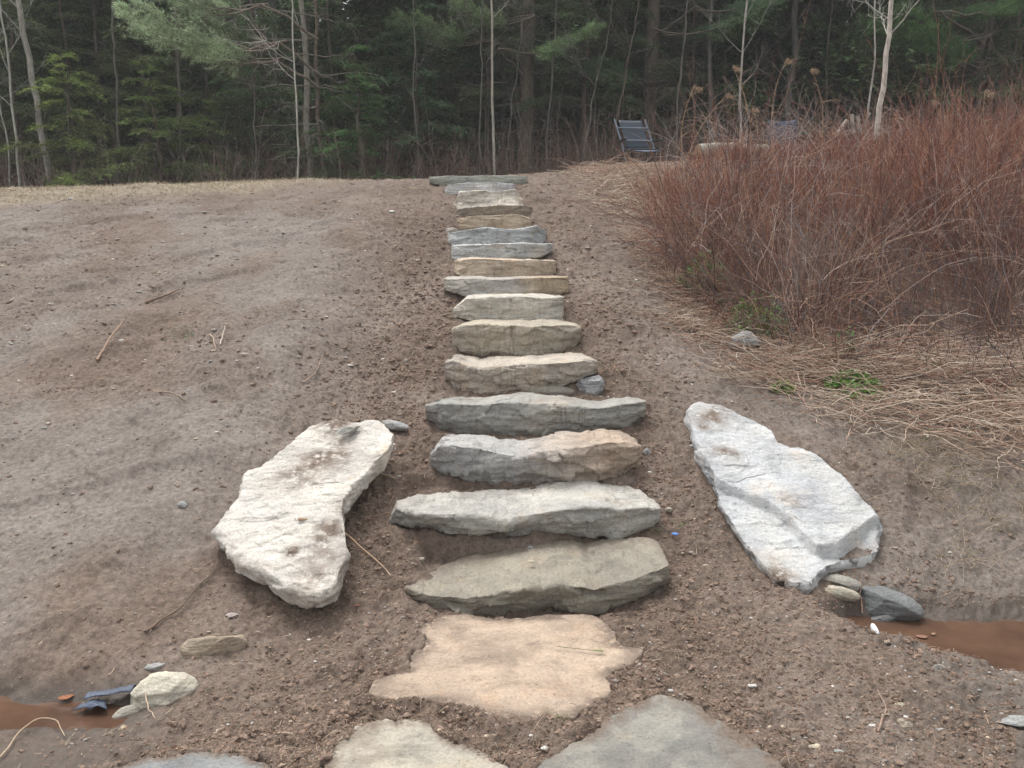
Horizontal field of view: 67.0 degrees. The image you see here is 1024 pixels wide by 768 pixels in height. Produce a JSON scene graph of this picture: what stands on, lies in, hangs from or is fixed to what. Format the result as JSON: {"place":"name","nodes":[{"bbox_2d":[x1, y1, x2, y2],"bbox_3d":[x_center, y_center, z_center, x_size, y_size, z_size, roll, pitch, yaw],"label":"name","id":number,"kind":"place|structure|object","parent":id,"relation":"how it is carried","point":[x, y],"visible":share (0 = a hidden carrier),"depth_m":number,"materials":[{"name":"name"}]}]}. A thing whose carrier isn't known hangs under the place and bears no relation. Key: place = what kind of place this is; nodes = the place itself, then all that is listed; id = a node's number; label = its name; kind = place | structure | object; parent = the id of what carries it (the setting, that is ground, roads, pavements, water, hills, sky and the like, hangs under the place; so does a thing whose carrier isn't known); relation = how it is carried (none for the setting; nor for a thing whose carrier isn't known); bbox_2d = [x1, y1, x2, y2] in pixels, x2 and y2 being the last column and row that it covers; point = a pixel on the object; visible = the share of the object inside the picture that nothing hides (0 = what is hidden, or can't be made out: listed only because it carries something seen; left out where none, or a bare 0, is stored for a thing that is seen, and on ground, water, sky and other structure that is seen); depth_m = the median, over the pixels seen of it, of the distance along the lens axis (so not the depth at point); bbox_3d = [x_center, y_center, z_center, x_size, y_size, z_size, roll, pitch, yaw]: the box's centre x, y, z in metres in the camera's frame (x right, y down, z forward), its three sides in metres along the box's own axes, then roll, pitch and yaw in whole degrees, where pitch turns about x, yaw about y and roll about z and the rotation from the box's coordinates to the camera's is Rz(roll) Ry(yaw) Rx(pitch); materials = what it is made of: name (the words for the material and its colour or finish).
{"place":"outdoors","nodes":[
{"label":"outdoors","id":0,"kind":"place"},
{"bbox_2d":[0,176,380,202],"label":"dead grass","id":1,"kind":"structure","parent":0,"point":[207,183],"depth_m":9.54,"materials":[{"name":"plant"}]},
{"bbox_2d":[0,156,1023,767],"bbox_3d":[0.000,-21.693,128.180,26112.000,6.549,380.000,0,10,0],"label":"ground","id":2,"kind":"structure","parent":0,"point":[126,476],"depth_m":4.30,"materials":[{"name":"soil"}]},
{"bbox_2d":[0,0,46,186],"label":"bare tree","id":3,"kind":"object","parent":2,"relation":"on","point":[11,103],"visible":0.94,"depth_m":15.69,"materials":[{"name":"grey plant"}]},
{"bbox_2d":[1,0,53,183],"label":"bare tree","id":4,"kind":"object","parent":2,"relation":"on","point":[30,67],"visible":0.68,"depth_m":16.52,"materials":[{"name":"grey plant"}]},
{"bbox_2d":[0,0,81,169],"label":"pine tree","id":5,"kind":"object","parent":2,"relation":"on","point":[2,43],"visible":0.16,"depth_m":18.58,"materials":[{"name":"green plant"}]},
{"bbox_2d":[0,0,121,187],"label":"hemlock tree","id":6,"kind":"object","parent":2,"relation":"on","point":[7,8],"visible":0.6,"depth_m":17.49,"materials":[{"name":"green plant"}]},
{"bbox_2d":[0,45,153,186],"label":"hemlock tree","id":7,"kind":"object","parent":2,"relation":"on","point":[74,142],"visible":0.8,"depth_m":16.24,"materials":[{"name":"green plant"}]},
{"bbox_2d":[0,696,180,751],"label":"ditch water","id":8,"kind":"structure","parent":2,"relation":"on","point":[14,715],"depth_m":2.78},
{"bbox_2d":[72,684,136,710],"bbox_3d":[-1.488,1.143,2.830,0.187,0.052,0.111,0,10,0],"label":"stone","id":9,"kind":"object","parent":8,"relation":"on","point":[92,703],"visible":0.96,"depth_m":2.82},
{"bbox_2d":[6,0,197,184],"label":"hemlock tree","id":10,"kind":"object","parent":2,"relation":"on","point":[98,70],"visible":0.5,"depth_m":18.14,"materials":[{"name":"green plant"}]},
{"bbox_2d":[0,0,203,172],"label":"hemlock tree","id":11,"kind":"object","parent":2,"relation":"on","point":[42,50],"visible":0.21,"depth_m":19.20,"materials":[{"name":"green plant"}]},
{"bbox_2d":[61,0,154,180],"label":"bare tree","id":12,"kind":"object","parent":2,"relation":"on","point":[139,53],"visible":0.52,"depth_m":18.73,"materials":[{"name":"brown plant"}]},
{"bbox_2d":[0,0,238,161],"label":"hemlock tree","id":13,"kind":"object","parent":2,"relation":"on","point":[195,79],"visible":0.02,"depth_m":21.52,"materials":[{"name":"green plant"}]},
{"bbox_2d":[111,0,165,183],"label":"bare tree","id":14,"kind":"object","parent":2,"relation":"on","point":[117,87],"visible":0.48,"depth_m":16.63,"materials":[{"name":"brown plant"}]},
{"bbox_2d":[14,0,273,180],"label":"hemlock tree","id":15,"kind":"object","parent":2,"relation":"on","point":[70,27],"visible":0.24,"depth_m":19.41,"materials":[{"name":"green plant"}]},
{"bbox_2d":[86,57,229,183],"bbox_3d":[-7.383,-5.235,16.206,2.704,3.220,2.183,-4,11,-21],"label":"hemlock tree","id":16,"kind":"object","parent":2,"relation":"on","point":[174,122],"visible":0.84,"depth_m":16.18,"materials":[{"name":"green plant"}]},
{"bbox_2d":[130,671,198,709],"bbox_3d":[-1.288,1.147,2.871,0.241,0.154,0.176,0,10,0],"label":"stone","id":17,"kind":"object","parent":2,"relation":"on","point":[163,688],"visible":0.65,"depth_m":2.82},
{"bbox_2d":[108,2,267,180],"bbox_3d":[-6.874,-9.172,16.475,3.166,10.202,2.338,6,12,30],"label":"bare tree","id":18,"kind":"object","parent":2,"relation":"on","point":[207,96],"visible":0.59,"depth_m":17.54,"materials":[{"name":"brown plant"}]},
{"bbox_2d":[86,0,291,183],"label":"hemlock tree","id":19,"kind":"object","parent":2,"relation":"on","point":[168,68],"visible":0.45,"depth_m":18.11,"materials":[{"name":"green plant"}]},
{"bbox_2d":[116,751,270,767],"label":"paving slab","id":20,"kind":"structure","parent":2,"relation":"on","point":[207,759],"depth_m":2.40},
{"bbox_2d":[178,634,246,658],"bbox_3d":[-1.206,1.069,3.119,0.260,0.146,0.114,-7,12,-35],"label":"stone","id":21,"kind":"object","parent":2,"relation":"on","point":[200,647],"visible":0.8,"depth_m":3.07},
{"bbox_2d":[166,97,263,183],"bbox_3d":[-6.875,-5.104,17.130,1.961,2.440,2.427,4,11,20],"label":"hemlock tree","id":22,"kind":"object","parent":2,"relation":"on","point":[204,119],"visible":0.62,"depth_m":17.07,"materials":[{"name":"green plant"}]},
{"bbox_2d":[108,0,388,176],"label":"pine tree","id":23,"kind":"object","parent":2,"relation":"on","point":[202,44],"visible":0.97,"depth_m":15.55,"materials":[{"name":"green plant"}]},
{"bbox_2d":[217,0,299,177],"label":"bare tree","id":24,"kind":"object","parent":2,"relation":"on","point":[265,42],"visible":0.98,"depth_m":15.28,"materials":[{"name":"grey plant"}]},
{"bbox_2d":[200,0,332,181],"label":"hemlock tree","id":25,"kind":"object","parent":2,"relation":"on","point":[244,89],"visible":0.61,"depth_m":17.90,"materials":[{"name":"green plant"}]},
{"bbox_2d":[198,0,341,164],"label":"hemlock tree","id":26,"kind":"object","parent":2,"relation":"on","point":[289,26],"visible":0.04,"depth_m":27.80,"materials":[{"name":"green plant"}]},
{"bbox_2d":[243,0,306,162],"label":"bare tree","id":27,"kind":"object","parent":2,"relation":"on","point":[274,73],"visible":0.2,"depth_m":21.82,"materials":[{"name":"brown plant"}]},
{"bbox_2d":[256,0,323,179],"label":"bare tree","id":28,"kind":"object","parent":2,"relation":"on","point":[264,83],"visible":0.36,"depth_m":18.45,"materials":[{"name":"brown plant"}]},
{"bbox_2d":[214,0,378,160],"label":"pine tree","id":29,"kind":"object","parent":2,"relation":"on","point":[287,35],"visible":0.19,"depth_m":22.43,"materials":[{"name":"green plant"}]},
{"bbox_2d":[283,0,313,177],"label":"bare tree","id":30,"kind":"object","parent":2,"relation":"on","point":[306,59],"visible":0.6,"depth_m":17.25,"materials":[{"name":"grey plant"}]},
{"bbox_2d":[211,420,393,608],"bbox_3d":[-1.036,0.587,3.868,0.762,0.550,1.324,0,10,0],"label":"boulder","id":31,"kind":"object","parent":2,"relation":"on","point":[321,476],"visible":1,"depth_m":3.73,"materials":[{"name":"stone"}]},
{"bbox_2d":[275,117,359,179],"bbox_3d":[-3.955,-4.825,16.829,2.018,1.942,1.748,5,11,27],"label":"hemlock tree","id":32,"kind":"object","parent":2,"relation":"on","point":[315,149],"visible":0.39,"depth_m":16.68,"materials":[{"name":"green plant"}]},
{"bbox_2d":[299,35,414,179],"bbox_3d":[-3.402,-5.532,16.268,2.716,3.509,2.495,-4,11,-22],"label":"hemlock tree","id":33,"kind":"object","parent":2,"relation":"on","point":[367,117],"visible":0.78,"depth_m":16.19,"materials":[{"name":"green plant"}]},
{"bbox_2d":[326,0,391,178],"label":"bare tree","id":34,"kind":"object","parent":2,"relation":"on","point":[334,120],"visible":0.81,"depth_m":16.46,"materials":[{"name":"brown plant"}]},
{"bbox_2d":[251,0,506,168],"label":"hemlock tree","id":35,"kind":"object","parent":2,"relation":"on","point":[368,15],"visible":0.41,"depth_m":19.23,"materials":[{"name":"green plant"}]},
{"bbox_2d":[289,0,474,176],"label":"hemlock tree","id":36,"kind":"object","parent":2,"relation":"on","point":[384,88],"visible":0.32,"depth_m":19.32,"materials":[{"name":"green plant"}]},
{"bbox_2d":[375,0,452,178],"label":"bare tree","id":37,"kind":"object","parent":2,"relation":"on","point":[422,59],"visible":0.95,"depth_m":16.82,"materials":[{"name":"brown plant"}]},
{"bbox_2d":[323,719,507,767],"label":"paving slab","id":38,"kind":"structure","parent":2,"relation":"on","point":[388,743],"depth_m":2.46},
{"bbox_2d":[347,0,499,178],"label":"hemlock tree","id":39,"kind":"object","parent":2,"relation":"on","point":[418,95],"visible":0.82,"depth_m":17.70,"materials":[{"name":"green plant"}]},
{"bbox_2d":[352,0,519,163],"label":"hemlock tree","id":40,"kind":"object","parent":2,"relation":"on","point":[439,3],"visible":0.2,"depth_m":20.40,"materials":[{"name":"green plant"}]},
{"bbox_2d":[374,0,517,160],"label":"pine tree","id":41,"kind":"object","parent":2,"relation":"on","point":[437,81],"visible":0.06,"depth_m":21.11,"materials":[{"name":"green plant"}]},
{"bbox_2d":[365,0,545,161],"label":"hemlock tree","id":42,"kind":"object","parent":2,"relation":"on","point":[475,95],"visible":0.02,"depth_m":24.43,"materials":[{"name":"green plant"}]},
{"bbox_2d":[437,0,517,174],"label":"bare tree","id":43,"kind":"object","parent":2,"relation":"on","point":[481,62],"visible":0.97,"depth_m":16.15,"materials":[{"name":"brown plant"}]},
{"bbox_2d":[429,175,527,185],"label":"stone step","id":44,"kind":"object","parent":2,"relation":"on","point":[442,180],"visible":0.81,"depth_m":9.58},
{"bbox_2d":[445,182,514,193],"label":"stone step","id":45,"kind":"object","parent":2,"relation":"on","point":[468,186],"visible":0.74,"depth_m":9.24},
{"bbox_2d":[400,0,566,174],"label":"hemlock tree","id":46,"kind":"object","parent":2,"relation":"on","point":[468,91],"visible":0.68,"depth_m":18.67,"materials":[{"name":"green plant"}]},
{"bbox_2d":[454,189,523,208],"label":"stone step","id":47,"kind":"object","parent":2,"relation":"on","point":[476,198],"visible":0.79,"depth_m":8.66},
{"bbox_2d":[455,205,532,217],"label":"stone step","id":48,"kind":"object","parent":2,"relation":"on","point":[501,210],"visible":0.78,"depth_m":8.41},
{"bbox_2d":[457,214,531,229],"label":"stone step","id":49,"kind":"object","parent":2,"relation":"on","point":[514,221],"visible":0.81,"depth_m":8.04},
{"bbox_2d":[383,0,607,173],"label":"pine tree","id":50,"kind":"object","parent":2,"relation":"on","point":[526,72],"visible":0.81,"depth_m":17.81,"materials":[{"name":"green plant"}]},
{"bbox_2d":[448,225,545,244],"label":"stone step","id":51,"kind":"object","parent":2,"relation":"on","point":[491,235],"visible":0.77,"depth_m":7.62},
{"bbox_2d":[451,242,552,259],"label":"stone step","id":52,"kind":"object","parent":2,"relation":"on","point":[522,250],"visible":0.84,"depth_m":7.31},
{"bbox_2d":[454,257,555,276],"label":"stone step","id":53,"kind":"object","parent":2,"relation":"on","point":[491,267],"visible":0.85,"depth_m":6.92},
{"bbox_2d":[368,614,643,723],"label":"paving slab","id":54,"kind":"structure","parent":2,"relation":"on","point":[524,669],"depth_m":2.94,"materials":[{"name":"stone"}]},
{"bbox_2d":[443,275,568,296],"bbox_3d":[-0.052,-0.827,6.750,1.077,0.232,0.564,0,10,0],"label":"stone step","id":55,"kind":"object","parent":2,"relation":"on","point":[465,286],"visible":0.8,"depth_m":6.52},
{"bbox_2d":[490,0,525,174],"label":"bare tree","id":56,"kind":"object","parent":2,"relation":"on","point":[493,133],"visible":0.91,"depth_m":15.44,"materials":[{"name":"grey plant"}]},
{"bbox_2d":[453,293,563,320],"bbox_3d":[-0.030,-0.613,6.340,0.896,0.258,0.571,0,10,0],"label":"stone step","id":57,"kind":"object","parent":2,"relation":"on","point":[532,306],"visible":0.89,"depth_m":6.09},
{"bbox_2d":[474,0,542,165],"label":"bare tree","id":58,"kind":"object","parent":2,"relation":"on","point":[501,111],"visible":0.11,"depth_m":20.00,"materials":[{"name":"brown plant"}]},
{"bbox_2d":[0,172,1023,767],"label":"soil crumbs","id":59,"kind":"object","parent":2,"relation":"on","point":[632,690],"visible":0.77,"depth_m":3.11,"materials":[{"name":"soil"}]},
{"bbox_2d":[0,4,1023,187],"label":"undergrowth","id":60,"kind":"object","parent":2,"relation":"on","point":[598,153],"visible":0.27,"depth_m":16.71,"materials":[{"name":"plant"}]},
{"bbox_2d":[0,174,1023,767],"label":"gravel bits","id":61,"kind":"object","parent":2,"relation":"on","point":[400,476],"visible":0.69,"depth_m":3.61,"materials":[{"name":"gravel"}]},
{"bbox_2d":[451,319,580,356],"bbox_3d":[0.034,-0.345,5.899,0.968,0.282,0.585,0,10,0],"label":"stone step","id":62,"kind":"object","parent":2,"relation":"on","point":[513,337],"visible":0.91,"depth_m":5.66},
{"bbox_2d":[445,352,597,394],"bbox_3d":[0.063,-0.075,5.417,1.044,0.266,0.646,0,10,0],"label":"stone step","id":63,"kind":"object","parent":2,"relation":"on","point":[497,375],"visible":0.93,"depth_m":5.17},
{"bbox_2d":[389,480,660,538],"bbox_3d":[0.059,0.689,4.071,1.405,0.258,0.513,0,10,0],"label":"stone step","id":64,"kind":"object","parent":2,"relation":"on","point":[591,509],"visible":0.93,"depth_m":3.91,"materials":[{"name":"stone"}]},
{"bbox_2d":[486,0,563,171],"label":"bare tree","id":65,"kind":"object","parent":2,"relation":"on","point":[550,99],"visible":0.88,"depth_m":17.52,"materials":[{"name":"brown plant"}]},
{"bbox_2d":[430,429,640,484],"bbox_3d":[0.132,0.440,4.431,1.197,0.320,0.418,0,10,0],"label":"stone step","id":66,"kind":"object","parent":2,"relation":"on","point":[597,455],"visible":0.98,"depth_m":4.30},
{"bbox_2d":[425,392,646,436],"bbox_3d":[0.150,0.214,4.851,1.378,0.279,0.391,0,10,0],"label":"stone step","id":67,"kind":"object","parent":2,"relation":"on","point":[513,414],"visible":0.92,"depth_m":4.72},
{"bbox_2d":[404,537,669,616],"bbox_3d":[0.110,0.928,3.675,1.203,0.308,0.601,0,10,0],"label":"stone step","id":68,"kind":"object","parent":2,"relation":"on","point":[598,577],"visible":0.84,"depth_m":3.50,"materials":[{"name":"stone"}]},
{"bbox_2d":[428,0,676,157],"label":"pine tree","id":69,"kind":"object","parent":2,"relation":"on","point":[544,76],"visible":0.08,"depth_m":22.34,"materials":[{"name":"green plant"}]},
{"bbox_2d":[547,0,612,167],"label":"bare tree","id":70,"kind":"object","parent":2,"relation":"on","point":[578,62],"visible":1,"depth_m":15.82,"materials":[{"name":"brown plant"}]},
{"bbox_2d":[514,0,664,162],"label":"hemlock tree","id":71,"kind":"object","parent":2,"relation":"on","point":[629,99],"visible":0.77,"depth_m":18.32,"materials":[{"name":"green plant"}]},
{"bbox_2d":[575,375,603,394],"bbox_3d":[0.535,0.023,5.203,0.190,0.164,0.132,-3,11,-18],"label":"stone","id":72,"kind":"object","parent":2,"relation":"on","point":[594,385],"visible":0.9,"depth_m":5.15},
{"bbox_2d":[484,0,706,155],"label":"hemlock tree","id":73,"kind":"object","parent":2,"relation":"on","point":[641,27],"visible":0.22,"depth_m":21.26,"materials":[{"name":"green plant"}]},
{"bbox_2d":[593,0,647,163],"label":"bare tree","id":74,"kind":"object","parent":2,"relation":"on","point":[613,29],"visible":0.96,"depth_m":15.62,"materials":[{"name":"brown plant"}]},
{"bbox_2d":[614,119,662,162],"bbox_3d":[2.139,-4.068,13.046,0.714,0.867,0.800,-1,10,-8],"label":"folding chair","id":75,"kind":"object","parent":2,"relation":"on","point":[633,142],"visible":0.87,"depth_m":13.18,"materials":[{"name":"metal"}]},
{"bbox_2d":[537,694,783,767],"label":"paving slab","id":76,"kind":"structure","parent":2,"relation":"on","point":[661,731],"depth_m":2.49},
{"bbox_2d":[572,0,790,158],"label":"pine tree","id":77,"kind":"object","parent":2,"relation":"on","point":[653,31],"visible":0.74,"depth_m":18.37,"materials":[{"name":"green plant"}]},
{"bbox_2d":[664,0,701,160],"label":"bare tree","id":78,"kind":"object","parent":2,"relation":"on","point":[678,89],"visible":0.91,"depth_m":16.87,"materials":[{"name":"brown plant"}]},
{"bbox_2d":[596,0,775,155],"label":"hemlock tree","id":79,"kind":"object","parent":2,"relation":"on","point":[666,50],"visible":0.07,"depth_m":22.33,"materials":[{"name":"green plant"}]},
{"bbox_2d":[612,0,770,152],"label":"hemlock tree","id":80,"kind":"object","parent":2,"relation":"on","point":[670,64],"visible":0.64,"depth_m":19.17,"materials":[{"name":"green plant"}]},
{"bbox_2d":[695,0,781,139],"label":"bare tree","id":81,"kind":"object","parent":2,"relation":"on","point":[742,53],"visible":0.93,"depth_m":17.07,"materials":[{"name":"beige plant"}]},
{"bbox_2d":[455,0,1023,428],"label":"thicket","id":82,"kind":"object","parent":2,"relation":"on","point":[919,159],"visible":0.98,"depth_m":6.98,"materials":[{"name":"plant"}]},
{"bbox_2d":[688,0,819,142],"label":"bare tree","id":83,"kind":"object","parent":2,"relation":"on","point":[709,57],"visible":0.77,"depth_m":18.07,"materials":[{"name":"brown plant"}]},
{"bbox_2d":[725,290,794,344],"bbox_3d":[1.948,-0.521,6.084,0.574,0.437,0.464,0,10,0],"label":"green weed","id":84,"kind":"object","parent":2,"relation":"on","point":[746,308],"visible":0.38,"depth_m":6.07,"materials":[{"name":"green plant"}]},
{"bbox_2d":[589,0,957,153],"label":"hemlock tree","id":85,"kind":"object","parent":2,"relation":"on","point":[768,26],"visible":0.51,"depth_m":19.26,"materials":[{"name":"green plant"}]},
{"bbox_2d":[748,0,801,120],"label":"bare tree","id":86,"kind":"object","parent":2,"relation":"on","point":[794,32],"visible":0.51,"depth_m":18.87,"materials":[{"name":"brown plant"}]},
{"bbox_2d":[684,402,882,593],"bbox_3d":[1.477,0.570,4.263,0.850,0.675,1.501,0,10,0],"label":"boulder","id":87,"kind":"object","parent":2,"relation":"on","point":[802,520],"visible":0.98,"depth_m":4.08,"materials":[{"name":"stone"}]},
{"bbox_2d":[764,119,804,151],"bbox_3d":[4.942,-4.361,14.114,0.660,0.979,0.638,2,10,12],"label":"camp chair","id":88,"kind":"object","parent":2,"relation":"on","point":[779,124],"visible":0.21,"depth_m":14.32,"materials":[{"name":"metal"}]},
{"bbox_2d":[550,149,1023,581],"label":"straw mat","id":89,"kind":"object","parent":2,"relation":"on","point":[770,362],"visible":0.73,"depth_m":5.37,"materials":[{"name":"plant"}]},
{"bbox_2d":[726,0,899,123],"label":"pine tree","id":90,"kind":"object","parent":2,"relation":"on","point":[823,11],"visible":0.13,"depth_m":20.57,"materials":[{"name":"green plant"}]},
{"bbox_2d":[752,0,884,141],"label":"pine tree","id":91,"kind":"object","parent":2,"relation":"on","point":[815,10],"visible":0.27,"depth_m":19.82,"materials":[{"name":"green plant"}]},
{"bbox_2d":[822,574,860,590],"bbox_3d":[1.560,0.942,3.676,0.186,0.070,0.106,5,11,27],"label":"stone","id":92,"kind":"object","parent":2,"relation":"on","point":[846,582],"visible":0.82,"depth_m":3.64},
{"bbox_2d":[824,585,859,600],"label":"stone","id":93,"kind":"object","parent":2,"relation":"on","point":[842,593],"visible":0.91,"depth_m":3.60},
{"bbox_2d":[822,369,886,400],"bbox_3d":[2.344,-0.002,5.292,0.430,0.190,0.342,0,10,0],"label":"green weed","id":94,"kind":"object","parent":2,"relation":"on","point":[854,382],"visible":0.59,"depth_m":5.26,"materials":[{"name":"green plant"}]},
{"bbox_2d":[842,0,919,145],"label":"birch sapling","id":95,"kind":"object","parent":2,"relation":"on","point":[888,31],"visible":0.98,"depth_m":11.68,"materials":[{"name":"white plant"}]},
{"bbox_2d":[800,1,964,132],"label":"hemlock tree","id":96,"kind":"object","parent":2,"relation":"on","point":[897,101],"visible":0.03,"depth_m":24.11,"materials":[{"name":"green plant"}]},
{"bbox_2d":[805,0,993,134],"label":"hemlock tree","id":97,"kind":"object","parent":2,"relation":"on","point":[911,70],"visible":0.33,"depth_m":18.38,"materials":[{"name":"green plant"}]},
{"bbox_2d":[846,616,1023,671],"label":"ditch water","id":98,"kind":"structure","parent":2,"relation":"on","point":[998,644],"depth_m":3.41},
{"bbox_2d":[858,585,923,620],"bbox_3d":[1.758,1.031,3.638,0.319,0.150,0.198,5,11,26],"label":"stone","id":99,"kind":"object","parent":98,"relation":"in","point":[884,600],"visible":0.69,"depth_m":3.56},
{"bbox_2d":[847,0,1023,136],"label":"pine tree","id":100,"kind":"object","parent":2,"relation":"on","point":[1013,40],"visible":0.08,"depth_m":20.89,"materials":[{"name":"green plant"}]},
{"bbox_2d":[849,0,1023,149],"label":"hemlock tree","id":101,"kind":"object","parent":2,"relation":"on","point":[954,26],"visible":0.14,"depth_m":19.34,"materials":[{"name":"green plant"}]},
{"bbox_2d":[850,0,1023,129],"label":"pine tree","id":102,"kind":"object","parent":2,"relation":"on","point":[922,40],"visible":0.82,"depth_m":16.75,"materials":[{"name":"green plant"}]},
{"bbox_2d":[898,0,1015,130],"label":"bare tree","id":103,"kind":"object","parent":2,"relation":"on","point":[991,27],"visible":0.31,"depth_m":17.58,"materials":[{"name":"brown plant"}]},
{"bbox_2d":[908,0,1023,127],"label":"hemlock tree","id":104,"kind":"object","parent":2,"relation":"on","point":[1010,63],"visible":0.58,"depth_m":17.62,"materials":[{"name":"green plant"}]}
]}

